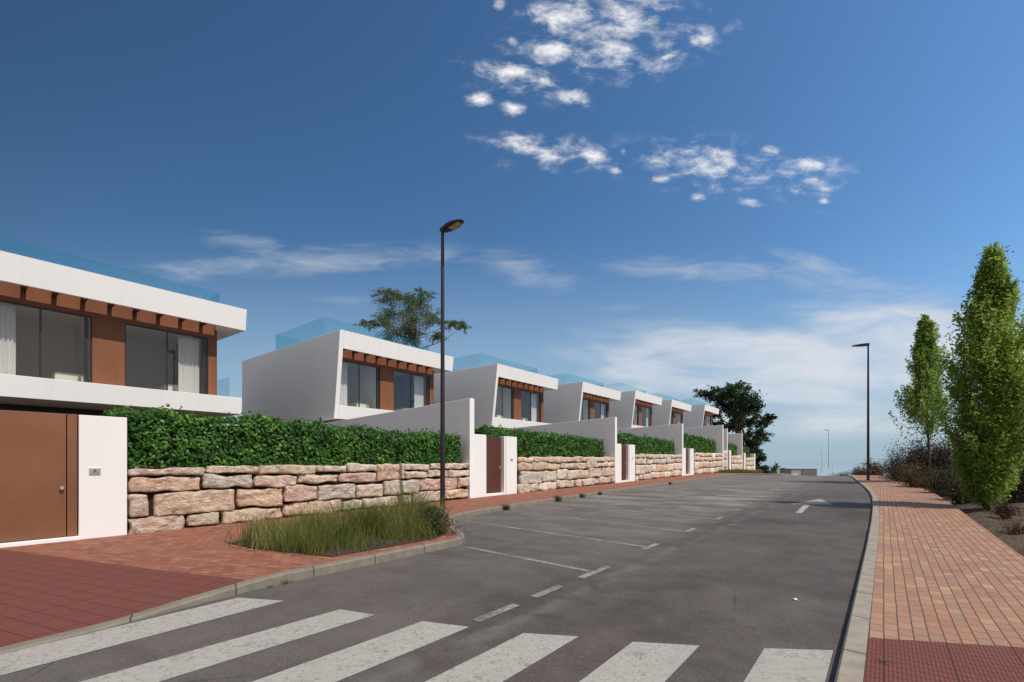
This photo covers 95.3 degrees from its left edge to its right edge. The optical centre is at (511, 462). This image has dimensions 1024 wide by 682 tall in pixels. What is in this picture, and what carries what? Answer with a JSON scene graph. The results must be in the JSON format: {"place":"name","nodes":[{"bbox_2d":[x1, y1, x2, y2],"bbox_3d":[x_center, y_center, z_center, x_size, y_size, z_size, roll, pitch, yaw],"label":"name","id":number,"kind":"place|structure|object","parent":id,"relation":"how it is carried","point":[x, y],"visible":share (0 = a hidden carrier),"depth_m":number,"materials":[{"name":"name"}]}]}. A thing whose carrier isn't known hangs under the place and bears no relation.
{"place":"outdoors","nodes":[
{"label":"outdoors","id":0,"kind":"place"},
{"bbox_2d":[0,473,770,646],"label":"pavement","id":1,"kind":"structure","parent":0,"point":[49,589],"depth_m":6.61,"materials":[{"name":"red brick"}]},
{"bbox_2d":[0,415,126,547],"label":"entrance wall","id":2,"kind":"structure","parent":1,"relation":"on","point":[101,476],"depth_m":9.21,"materials":[{"name":"paint"}]},
{"bbox_2d":[0,410,76,541],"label":"garage gate","id":3,"kind":"structure","parent":2,"relation":"in","point":[38,475],"depth_m":8.59,"materials":[{"name":"brown wood"}]},
{"bbox_2d":[127,463,469,534],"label":"stone wall","id":4,"kind":"structure","parent":1,"relation":"on","point":[159,498],"depth_m":11.58,"materials":[{"name":"stone"}]},
{"bbox_2d":[214,479,462,558],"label":"grass","id":5,"kind":"structure","parent":1,"relation":"on","point":[388,522],"depth_m":8.52,"materials":[{"name":"green plant"}]},
{"bbox_2d":[404,506,469,537],"bbox_3d":[-1.583,1.145,9.230,1.560,0.610,1.482,0,0,39],"label":"shrub","id":6,"kind":"object","parent":5,"relation":"on","point":[437,528],"visible":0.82,"depth_m":9.12,"materials":[{"name":"green plant"}]},
{"bbox_2d":[440,219,463,508],"bbox_3d":[-1.785,-2.770,13.606,0.966,8.390,0.330,0,0,39],"label":"street lamp","id":7,"kind":"object","parent":1,"relation":"on","point":[451,225],"visible":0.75,"depth_m":13.77,"materials":[{"name":"metal"}]},
{"bbox_2d":[517,456,615,492],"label":"stone wall","id":8,"kind":"structure","parent":1,"relation":"on","point":[534,473],"depth_m":22.39,"materials":[{"name":"stone"}]},
{"bbox_2d":[474,423,604,456],"bbox_3d":[1.793,-0.917,22.861,1.032,1.473,10.338,0,0,39],"label":"hedge","id":9,"kind":"object","parent":8,"relation":"on","point":[534,443],"visible":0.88,"depth_m":22.22,"materials":[{"name":"green plant"}]},
{"bbox_2d":[617,444,634,482],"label":"entrance wall","id":10,"kind":"structure","parent":1,"relation":"on","point":[625,463],"depth_m":28.35,"materials":[{"name":"white paint"}]},
{"bbox_2d":[621,445,625,479],"bbox_3d":[6.613,-0.003,28.043,0.100,2.115,1.026,0,0,39],"label":"door","id":11,"kind":"structure","parent":10,"relation":"in","point":[623,447],"depth_m":28.18,"materials":[{"name":"brown wood"}]},
{"bbox_2d":[635,454,681,480],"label":"stone wall","id":12,"kind":"structure","parent":1,"relation":"on","point":[650,466],"depth_m":31.82,"materials":[{"name":"stone"}]},
{"bbox_2d":[683,448,693,475],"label":"entrance wall","id":13,"kind":"structure","parent":1,"relation":"on","point":[688,461],"depth_m":37.35,"materials":[{"name":"white paint"}]},
{"bbox_2d":[686,449,687,473],"bbox_3d":[13.741,-0.095,36.991,0.100,1.990,1.026,0,0,39],"label":"door","id":14,"kind":"structure","parent":13,"relation":"in","point":[686,449],"depth_m":37.22,"materials":[{"name":"brown wood"}]},
{"bbox_2d":[694,452,722,474],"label":"stone wall","id":15,"kind":"structure","parent":1,"relation":"on","point":[708,462],"depth_m":40.87,"materials":[{"name":"stone"}]},
{"bbox_2d":[723,450,726,469],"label":"stone wall","id":16,"kind":"structure","parent":1,"relation":"on","point":[724,460],"depth_m":52.93,"materials":[{"name":"stone"}]},
{"bbox_2d":[731,455,741,469],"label":"stone wall","id":17,"kind":"structure","parent":1,"relation":"on","point":[736,461],"depth_m":57.83,"materials":[{"name":"stone"}]},
{"bbox_2d":[728,443,737,454],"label":"hedge","id":18,"kind":"object","parent":17,"relation":"on","point":[732,447],"visible":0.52,"depth_m":58.18,"materials":[{"name":"green plant"}]},
{"bbox_2d":[743,453,745,469],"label":"entrance wall","id":19,"kind":"structure","parent":1,"relation":"on","point":[744,461],"depth_m":61.92,"materials":[{"name":"white paint"}]},
{"bbox_2d":[746,457,753,470],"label":"stone wall","id":20,"kind":"structure","parent":1,"relation":"on","point":[749,463],"depth_m":64.52,"materials":[{"name":"stone"}]},
{"bbox_2d":[743,446,749,457],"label":"hedge","id":21,"kind":"object","parent":20,"relation":"on","point":[746,450],"visible":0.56,"depth_m":64.70,"materials":[{"name":"green plant"}]},
{"bbox_2d":[750,454,754,469],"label":"entrance wall","id":22,"kind":"structure","parent":1,"relation":"on","point":[752,455],"depth_m":66.62,"materials":[{"name":"white paint"}]},
{"bbox_2d":[0,475,871,681],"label":"road","id":23,"kind":"structure","parent":0,"point":[727,588],"depth_m":5.66,"materials":[{"name":"grey asphalt"}]},
{"bbox_2d":[281,580,294,584],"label":"weed","id":24,"kind":"object","parent":23,"relation":"on","point":[288,581],"visible":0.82,"depth_m":6.14,"materials":[{"name":"green plant"}]},
{"bbox_2d":[0,474,792,653],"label":"kerb","id":25,"kind":"structure","parent":23,"relation":"on","point":[297,574],"depth_m":6.42,"materials":[{"name":"concrete"}]},
{"bbox_2d":[0,598,832,681],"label":"zebra crossing","id":26,"kind":"object","parent":23,"relation":"on","point":[639,662],"visible":1,"depth_m":3.86,"materials":[{"name":"paint"}]},
{"bbox_2d":[501,504,510,509],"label":"weed","id":27,"kind":"object","parent":23,"relation":"on","point":[506,507],"visible":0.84,"depth_m":14.51,"materials":[{"name":"green plant"}]},
{"bbox_2d":[552,494,562,501],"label":"weed","id":28,"kind":"object","parent":23,"relation":"on","point":[558,499],"visible":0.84,"depth_m":17.19,"materials":[{"name":"green plant"}]},
{"bbox_2d":[466,487,768,570],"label":"parking lines","id":29,"kind":"object","parent":23,"relation":"on","point":[589,538],"visible":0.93,"depth_m":10.54,"materials":[{"name":"paint"}]},
{"bbox_2d":[472,488,778,621],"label":"bay line dashes","id":30,"kind":"object","parent":23,"relation":"on","point":[506,608],"visible":0.99,"depth_m":5.66,"materials":[{"name":"paint"}]},
{"bbox_2d":[793,499,832,512],"bbox_3d":[9.721,1.384,15.271,5.351,0.071,1.054,0,0,-43],"label":"direction arrow","id":31,"kind":"object","parent":23,"relation":"on","point":[817,502],"visible":1,"depth_m":15.71,"materials":[{"name":"paint"}]},
{"bbox_2d":[834,475,878,681],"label":"kerb","id":32,"kind":"structure","parent":23,"relation":"on","point":[851,664],"depth_m":4.51,"materials":[{"name":"concrete"}]},
{"bbox_2d":[0,0,1023,462],"label":"sky","id":33,"kind":"structure","parent":0,"point":[664,199],"materials":[{"name":"blue"}]},
{"bbox_2d":[716,468,763,472],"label":"grass","id":34,"kind":"structure","parent":0,"point":[736,470],"depth_m":42.68,"materials":[{"name":"green plant"}]},
{"bbox_2d":[760,463,889,475],"bbox_3d":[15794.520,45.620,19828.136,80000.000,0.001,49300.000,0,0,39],"label":"sea","id":35,"kind":"structure","parent":0,"point":[824,469],"depth_m":5459.54,"materials":[{"name":"blue"}]},
{"bbox_2d":[852,475,1023,681],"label":"pavement","id":36,"kind":"structure","parent":0,"point":[948,599],"depth_m":5.04,"materials":[{"name":"brick"}]},
{"bbox_2d":[852,343,869,479],"bbox_3d":[21.393,-3.077,28.601,0.966,8.390,0.330,0,0,39],"label":"street lamp","id":37,"kind":"object","parent":36,"relation":"on","point":[868,430],"visible":0.83,"depth_m":28.34,"materials":[{"name":"metal"}]},
{"bbox_2d":[871,657,895,663],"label":"weed","id":38,"kind":"object","parent":36,"relation":"on","point":[884,661],"visible":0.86,"depth_m":3.47,"materials":[{"name":"green plant"}]},
{"bbox_2d":[885,474,1023,556],"bbox_3d":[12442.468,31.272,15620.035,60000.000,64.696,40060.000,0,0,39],"label":"ground","id":39,"kind":"structure","parent":0,"point":[987,523],"depth_m":11.60,"materials":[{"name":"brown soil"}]},
{"bbox_2d":[302,398,473,497],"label":"garden wall","id":40,"kind":"structure","parent":39,"relation":"on","point":[459,416],"depth_m":18.55,"materials":[{"name":"white paint"}]},
{"bbox_2d":[351,286,472,348],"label":"tree","id":41,"kind":"object","parent":39,"relation":"on","point":[408,314],"visible":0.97,"depth_m":45.99,"materials":[{"name":"green plant"}]},
{"bbox_2d":[474,434,516,497],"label":"entrance wall","id":42,"kind":"structure","parent":39,"relation":"on","point":[495,466],"depth_m":18.84,"materials":[{"name":"white paint"}]},
{"bbox_2d":[486,436,500,492],"bbox_3d":[-0.815,0.084,18.727,0.110,2.287,1.120,0,0,39],"label":"door","id":43,"kind":"structure","parent":42,"relation":"in","point":[493,444],"depth_m":18.79,"materials":[{"name":"brown wood"}]},
{"bbox_2d":[496,417,616,482],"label":"garden wall","id":44,"kind":"structure","parent":39,"relation":"on","point":[605,429],"depth_m":27.70,"materials":[{"name":"white paint"}]},
{"bbox_2d":[617,424,682,475],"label":"garden wall","id":45,"kind":"structure","parent":39,"relation":"on","point":[674,432],"depth_m":36.54,"materials":[{"name":"white paint"}]},
{"bbox_2d":[683,425,722,467],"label":"garden wall","id":46,"kind":"structure","parent":39,"relation":"on","point":[715,432],"depth_m":45.39,"materials":[{"name":"white paint"}]},
{"bbox_2d":[723,429,727,469],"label":"garden wall","id":47,"kind":"structure","parent":39,"relation":"on","point":[725,439],"depth_m":53.85,"materials":[{"name":"white paint"}]},
{"bbox_2d":[728,450,730,469],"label":"entrance wall","id":48,"kind":"structure","parent":39,"relation":"on","point":[729,459],"depth_m":55.43,"materials":[{"name":"white paint"}]},
{"bbox_2d":[692,380,777,472],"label":"dark tree","id":49,"kind":"object","parent":39,"relation":"on","point":[729,399],"visible":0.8,"depth_m":91.04,"materials":[{"name":"green plant"}]},
{"bbox_2d":[728,433,742,468],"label":"garden wall","id":50,"kind":"structure","parent":39,"relation":"on","point":[736,439],"depth_m":60.53,"materials":[{"name":"white paint"}]},
{"bbox_2d":[769,462,779,471],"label":"tree","id":51,"kind":"object","parent":39,"relation":"on","point":[774,468],"visible":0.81,"depth_m":169.93,"materials":[{"name":"green plant"}]},
{"bbox_2d":[770,468,784,473],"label":"building","id":52,"kind":"structure","parent":39,"relation":"on","point":[781,470],"depth_m":190.00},
{"bbox_2d":[785,468,816,475],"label":"warehouse","id":53,"kind":"structure","parent":39,"relation":"on","point":[802,471],"depth_m":230.00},
{"bbox_2d":[826,430,828,467],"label":"street lamp","id":54,"kind":"object","parent":39,"relation":"on","point":[828,448],"visible":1,"depth_m":102.95,"materials":[{"name":"grey metal"}]},
{"bbox_2d":[827,471,850,475],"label":"shrub","id":55,"kind":"object","parent":39,"relation":"on","point":[842,474],"visible":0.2,"depth_m":54.34,"materials":[{"name":"green plant"}]},
{"bbox_2d":[846,465,864,474],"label":"shrub","id":56,"kind":"object","parent":39,"relation":"on","point":[856,471],"visible":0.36,"depth_m":45.90,"materials":[{"name":"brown plant"}]},
{"bbox_2d":[852,456,888,475],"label":"shrub","id":57,"kind":"object","parent":39,"relation":"on","point":[874,472],"visible":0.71,"depth_m":39.72,"materials":[{"name":"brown plant"}]},
{"bbox_2d":[878,443,905,475],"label":"shrub","id":58,"kind":"object","parent":39,"relation":"on","point":[892,455],"visible":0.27,"depth_m":33.09,"materials":[{"name":"brown plant"}]},
{"bbox_2d":[878,461,920,482],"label":"shrub","id":59,"kind":"object","parent":39,"relation":"on","point":[895,472],"visible":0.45,"depth_m":27.00,"materials":[{"name":"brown plant"}]},
{"bbox_2d":[892,459,938,488],"bbox_3d":[18.923,0.540,21.887,2.104,1.436,2.133,0,0,39],"label":"shrub","id":60,"kind":"object","parent":39,"relation":"on","point":[911,480],"visible":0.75,"depth_m":21.95,"materials":[{"name":"brown plant"}]},
{"bbox_2d":[881,431,952,477],"bbox_3d":[26.170,-0.494,29.978,4.433,3.189,4.358,0,0,39],"label":"shrub","id":61,"kind":"object","parent":39,"relation":"on","point":[915,456],"visible":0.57,"depth_m":29.67,"materials":[{"name":"brown plant"}]},
{"bbox_2d":[888,314,958,476],"bbox_3d":[22.903,-3.607,25.612,3.349,9.173,3.704,0,0,14],"label":"columnar tree","id":62,"kind":"object","parent":39,"relation":"on","point":[926,375],"visible":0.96,"depth_m":25.32,"materials":[{"name":"green plant"}]},
{"bbox_2d":[899,428,966,476],"bbox_3d":[26.991,-0.575,29.066,4.425,3.066,4.335,0,0,-18],"label":"shrub","id":63,"kind":"object","parent":39,"relation":"on","point":[945,451],"visible":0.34,"depth_m":28.78,"materials":[{"name":"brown plant"}]},
{"bbox_2d":[916,465,958,495],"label":"shrub","id":64,"kind":"object","parent":39,"relation":"on","point":[935,484],"visible":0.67,"depth_m":18.52,"materials":[{"name":"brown plant"}]},
{"bbox_2d":[930,467,997,503],"bbox_3d":[14.992,0.697,15.523,1.674,1.332,1.648,0,0,39],"label":"shrub","id":65,"kind":"object","parent":39,"relation":"on","point":[956,496],"visible":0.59,"depth_m":15.53,"materials":[{"name":"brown plant"}]},
{"bbox_2d":[928,241,1023,511],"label":"columnar tree","id":66,"kind":"object","parent":39,"relation":"on","point":[989,437],"visible":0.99,"depth_m":13.01,"materials":[{"name":"green plant"}]},
{"bbox_2d":[985,500,1023,518],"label":"shrub","id":67,"kind":"object","parent":39,"relation":"on","point":[1005,510],"visible":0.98,"depth_m":11.86,"materials":[{"name":"brown plant"}]},
{"bbox_2d":[997,521,1023,534],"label":"shrub","id":68,"kind":"object","parent":39,"relation":"on","point":[1014,531],"visible":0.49,"depth_m":9.59,"materials":[{"name":"brown plant"}]},
{"bbox_2d":[1001,443,1023,502],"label":"shrub","id":69,"kind":"object","parent":39,"relation":"on","point":[1017,494],"visible":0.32,"depth_m":14.62,"materials":[{"name":"green plant"}]},
{"bbox_2d":[1015,323,1023,428],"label":"dark tree","id":70,"kind":"object","parent":39,"relation":"on","point":[1019,359],"visible":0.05,"depth_m":40.05,"materials":[{"name":"green plant"}]},
{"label":"terrace","id":71,"kind":"structure","parent":0,"visible":0},
{"bbox_2d":[0,250,246,425],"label":"modern house","id":72,"kind":"structure","parent":71,"relation":"on","point":[77,341],"depth_m":17.55,"materials":[{"name":"white paint"}]},
{"bbox_2d":[0,300,91,382],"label":"window","id":73,"kind":"structure","parent":72,"relation":"in","point":[86,318],"depth_m":16.58,"materials":[{"name":"grey metal"}]},
{"bbox_2d":[125,323,207,394],"bbox_3d":[-13.653,-4.010,18.540,0.100,2.432,2.750,0,0,39],"label":"window","id":74,"kind":"structure","parent":72,"relation":"in","point":[204,340],"depth_m":19.45,"materials":[{"name":"grey metal"}]},
{"bbox_2d":[100,403,461,468],"bbox_3d":[-5.279,-0.593,13.583,1.016,1.526,10.220,0,0,39],"label":"hedge","id":75,"kind":"object","parent":71,"relation":"on","point":[155,441],"visible":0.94,"depth_m":11.77,"materials":[{"name":"green plant"}]},
{"bbox_2d":[242,329,453,428],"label":"modern house","id":76,"kind":"structure","parent":71,"relation":"on","point":[338,375],"depth_m":26.49,"materials":[{"name":"white paint"}]},
{"bbox_2d":[342,360,379,408],"bbox_3d":[-8.344,-4.150,25.204,0.100,2.432,2.790,0,0,39],"label":"window","id":77,"kind":"structure","parent":76,"relation":"in","point":[377,368],"depth_m":26.14,"materials":[{"name":"grey metal"}]},
{"bbox_2d":[394,370,428,407],"bbox_3d":[-6.045,-4.150,28.090,0.100,2.432,2.750,0,0,39],"label":"window","id":78,"kind":"structure","parent":76,"relation":"in","point":[427,377],"depth_m":28.48,"materials":[{"name":"grey metal"}]},
{"bbox_2d":[434,363,557,431],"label":"modern house","id":79,"kind":"structure","parent":71,"relation":"on","point":[505,396],"depth_m":35.41,"materials":[{"name":"white paint"}]},
{"bbox_2d":[499,386,512,418],"bbox_3d":[-0.793,-4.460,34.684,0.100,2.432,2.790,0,0,39],"label":"window","id":80,"kind":"structure","parent":79,"relation":"in","point":[499,386],"depth_m":35.62,"materials":[{"name":"grey metal"}]},
{"bbox_2d":[521,390,540,421],"bbox_3d":[1.506,-4.460,37.570,0.100,2.432,2.750,0,0,39],"label":"window","id":81,"kind":"structure","parent":79,"relation":"in","point":[521,390],"depth_m":38.48,"materials":[{"name":"grey metal"}]},
{"bbox_2d":[544,382,620,423],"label":"modern house","id":82,"kind":"structure","parent":71,"relation":"on","point":[572,402],"depth_m":44.02,"materials":[{"name":"white paint"}]},
{"bbox_2d":[582,399,589,419],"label":"window","id":83,"kind":"structure","parent":82,"relation":"in","point":[582,399],"depth_m":44.93,"materials":[{"name":"grey metal"}]},
{"bbox_2d":[595,401,606,417],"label":"window","id":84,"kind":"structure","parent":82,"relation":"in","point":[595,401],"depth_m":46.81,"materials":[{"name":"grey metal"}]},
{"bbox_2d":[609,390,661,428],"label":"modern house","id":85,"kind":"structure","parent":71,"relation":"on","point":[631,409],"depth_m":52.56,"materials":[{"name":"white paint"}]},
{"bbox_2d":[633,405,638,425],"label":"window","id":86,"kind":"structure","parent":85,"relation":"in","point":[636,405],"depth_m":53.87,"materials":[{"name":"grey glass"}]},
{"bbox_2d":[617,430,674,454],"bbox_3d":[8.890,-1.229,31.773,1.058,1.552,10.385,0,0,39],"label":"hedge","id":87,"kind":"object","parent":71,"relation":"on","point":[648,445],"visible":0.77,"depth_m":31.41,"materials":[{"name":"green plant"}]},
{"bbox_2d":[652,399,691,425],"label":"modern house","id":88,"kind":"structure","parent":71,"relation":"on","point":[669,412],"depth_m":61.10,"materials":[{"name":"white paint"}]},
{"bbox_2d":[683,433,715,452],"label":"hedge","id":89,"kind":"object","parent":71,"relation":"on","point":[700,444],"visible":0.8,"depth_m":40.25,"materials":[{"name":"green plant"}]},
{"bbox_2d":[683,404,718,427],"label":"modern house","id":90,"kind":"structure","parent":71,"relation":"on","point":[699,416],"depth_m":72.12,"materials":[{"name":"white paint"}]}
]}

